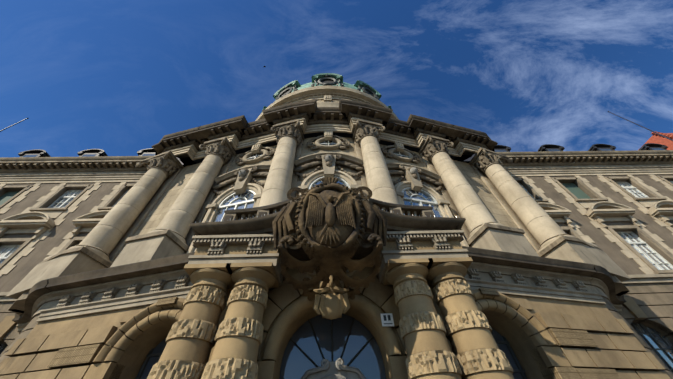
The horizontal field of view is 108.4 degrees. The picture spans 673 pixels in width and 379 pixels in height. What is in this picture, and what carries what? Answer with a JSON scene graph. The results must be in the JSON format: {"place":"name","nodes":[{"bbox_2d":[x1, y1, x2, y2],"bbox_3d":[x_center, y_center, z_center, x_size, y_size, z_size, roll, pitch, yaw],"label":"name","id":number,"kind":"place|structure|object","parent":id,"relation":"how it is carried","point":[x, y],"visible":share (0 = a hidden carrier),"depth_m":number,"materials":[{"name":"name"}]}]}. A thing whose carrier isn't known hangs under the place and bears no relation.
{"place":"outdoors","nodes":[
{"label":"outdoors","id":0,"kind":"place"},
{"bbox_2d":[0,182,136,344],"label":"wing wall","id":1,"kind":"structure","parent":0,"point":[18,273],"depth_m":13.42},
{"bbox_2d":[0,189,129,353],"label":"wing windows","id":2,"kind":"structure","parent":1,"relation":"in","point":[62,201],"depth_m":15.18,"materials":[{"name":"grey glass"}]},
{"bbox_2d":[0,179,139,346],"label":"wing trim","id":3,"kind":"structure","parent":1,"relation":"attached to","point":[38,221],"depth_m":13.30,"materials":[{"name":"beige stone"}]},
{"bbox_2d":[0,156,152,180],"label":"wing cornice","id":4,"kind":"structure","parent":1,"relation":"on","point":[67,168],"depth_m":16.84,"materials":[{"name":"beige stone"}]},
{"bbox_2d":[147,257,513,378],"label":"columns","id":5,"kind":"structure","parent":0,"point":[196,335],"depth_m":4.83,"materials":[{"name":"beige stone"}]},
{"bbox_2d":[208,259,452,378],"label":"portal wall","id":6,"kind":"structure","parent":0,"point":[300,320],"depth_m":6.08,"materials":[{"name":"brown stone"}]},
{"bbox_2d":[279,314,385,378],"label":"arched window","id":7,"kind":"structure","parent":6,"relation":"in","point":[314,342],"depth_m":5.99,"materials":[{"name":"blue glass"}]},
{"bbox_2d":[0,0,672,156],"label":"sky","id":8,"kind":"structure","parent":0,"point":[115,77],"materials":[{"name":"blue"}]},
{"bbox_2d":[513,174,672,342],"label":"wing wall","id":9,"kind":"structure","parent":0,"point":[657,296],"depth_m":13.64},
{"bbox_2d":[462,143,667,162],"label":"dormer windows","id":10,"kind":"structure","parent":9,"relation":"on","point":[593,147],"depth_m":21.55,"materials":[{"name":"black metal"}]},
{"bbox_2d":[497,150,672,173],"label":"wing cornice","id":11,"kind":"structure","parent":9,"relation":"attached to","point":[566,162],"depth_m":17.99,"materials":[{"name":"beige stone"}]},
{"bbox_2d":[510,172,672,335],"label":"wing trim","id":12,"kind":"structure","parent":9,"relation":"attached to","point":[601,208],"depth_m":14.13,"materials":[{"name":"beige stone"}]},
{"bbox_2d":[519,181,672,371],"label":"wing windows","id":13,"kind":"structure","parent":9,"relation":"in","point":[659,344],"depth_m":12.49,"materials":[{"name":"white glass"}]},
{"bbox_2d":[645,131,672,149],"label":"red roof","id":14,"kind":"structure","parent":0,"point":[657,139],"depth_m":23.49,"materials":[{"name":"tile"}]},
{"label":"pavement","id":15,"kind":"structure","parent":0,"visible":0},
{"bbox_2d":[188,230,468,378],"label":"entrance portal","id":16,"kind":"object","parent":15,"relation":"on","point":[287,306],"depth_m":5.99,"materials":[{"name":"beige stone"}]},
{"bbox_2d":[190,194,465,260],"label":"balcony","id":17,"kind":"structure","parent":16,"relation":"on","point":[259,220],"depth_m":6.57,"materials":[{"name":"stone"}]},
{"bbox_2d":[272,177,386,300],"bbox_3d":[-0.148,1.178,5.975,2.631,2.068,2.328,-1,-48,-2],"label":"cartouche","id":18,"kind":"object","parent":17,"relation":"attached to","point":[330,224],"visible":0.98,"depth_m":5.30,"materials":[{"name":"stone"}]},
{"bbox_2d":[307,267,354,319],"bbox_3d":[-0.129,2.482,6.015,1.249,1.488,0.926,-1,-48,-2],"label":"carved cartouche","id":19,"kind":"object","parent":16,"relation":"attached to","point":[331,301],"visible":0.48,"depth_m":5.54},
{"bbox_2d":[0,275,672,378],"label":"podium wall","id":20,"kind":"structure","parent":15,"relation":"on","point":[509,330],"depth_m":6.90,"materials":[{"name":"beige stone"}]},
{"bbox_2d":[6,119,630,298],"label":"columns","id":21,"kind":"structure","parent":20,"relation":"on","point":[99,242],"depth_m":11.05,"materials":[{"name":"stone"}]},
{"bbox_2d":[152,99,497,159],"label":"cornice","id":22,"kind":"structure","parent":21,"relation":"on","point":[239,132],"depth_m":15.52,"materials":[{"name":"beige stone"}]},
{"bbox_2d":[179,130,471,165],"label":"frieze","id":23,"kind":"structure","parent":22,"relation":"on","point":[188,161],"depth_m":17.22,"materials":[{"name":"stone"}]},
{"bbox_2d":[255,85,398,127],"bbox_3d":[-0.716,-0.400,23.349,16.840,5.700,16.840,-1,-48,-2],"label":"tower drum","id":24,"kind":"object","parent":22,"relation":"on","point":[327,96],"visible":0.12,"depth_m":19.75,"materials":[{"name":"beige stone"}]},
{"bbox_2d":[261,73,391,112],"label":"dome","id":25,"kind":"structure","parent":24,"relation":"on","point":[326,79],"depth_m":22.73,"materials":[{"name":"green metal"}]},
{"bbox_2d":[109,137,539,261],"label":"wall","id":26,"kind":"structure","parent":20,"relation":"on","point":[150,217],"depth_m":13.33,"materials":[{"name":"stone"}]},
{"bbox_2d":[187,131,468,252],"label":"window surrounds","id":27,"kind":"object","parent":26,"relation":"attached to","point":[328,161],"visible":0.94,"depth_m":12.53,"materials":[{"name":"beige stone"}]},
{"bbox_2d":[213,140,442,221],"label":"windows","id":28,"kind":"structure","parent":27,"relation":"in","point":[234,200],"depth_m":11.73,"materials":[{"name":"white glass"}]},
{"bbox_2d":[136,327,526,378],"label":"arched windows","id":29,"kind":"structure","parent":20,"relation":"in","point":[153,356],"depth_m":6.50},
{"bbox_2d":[0,246,670,378],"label":"cornice","id":30,"kind":"structure","parent":20,"relation":"attached to","point":[569,346],"depth_m":6.89,"materials":[{"name":"beige stone"}]},
{"label":"ground","id":31,"kind":"structure","parent":0,"visible":0},
{"bbox_2d":[18,148,184,166],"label":"dormer windows","id":32,"kind":"structure","parent":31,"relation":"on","point":[83,153],"depth_m":20.20,"materials":[{"name":"grey metal"}]},
{"bbox_2d":[0,111,672,140],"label":"flagpoles","id":33,"kind":"object","parent":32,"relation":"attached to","point":[608,111],"visible":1,"depth_m":22.13,"materials":[{"name":"grey metal"}]}
]}

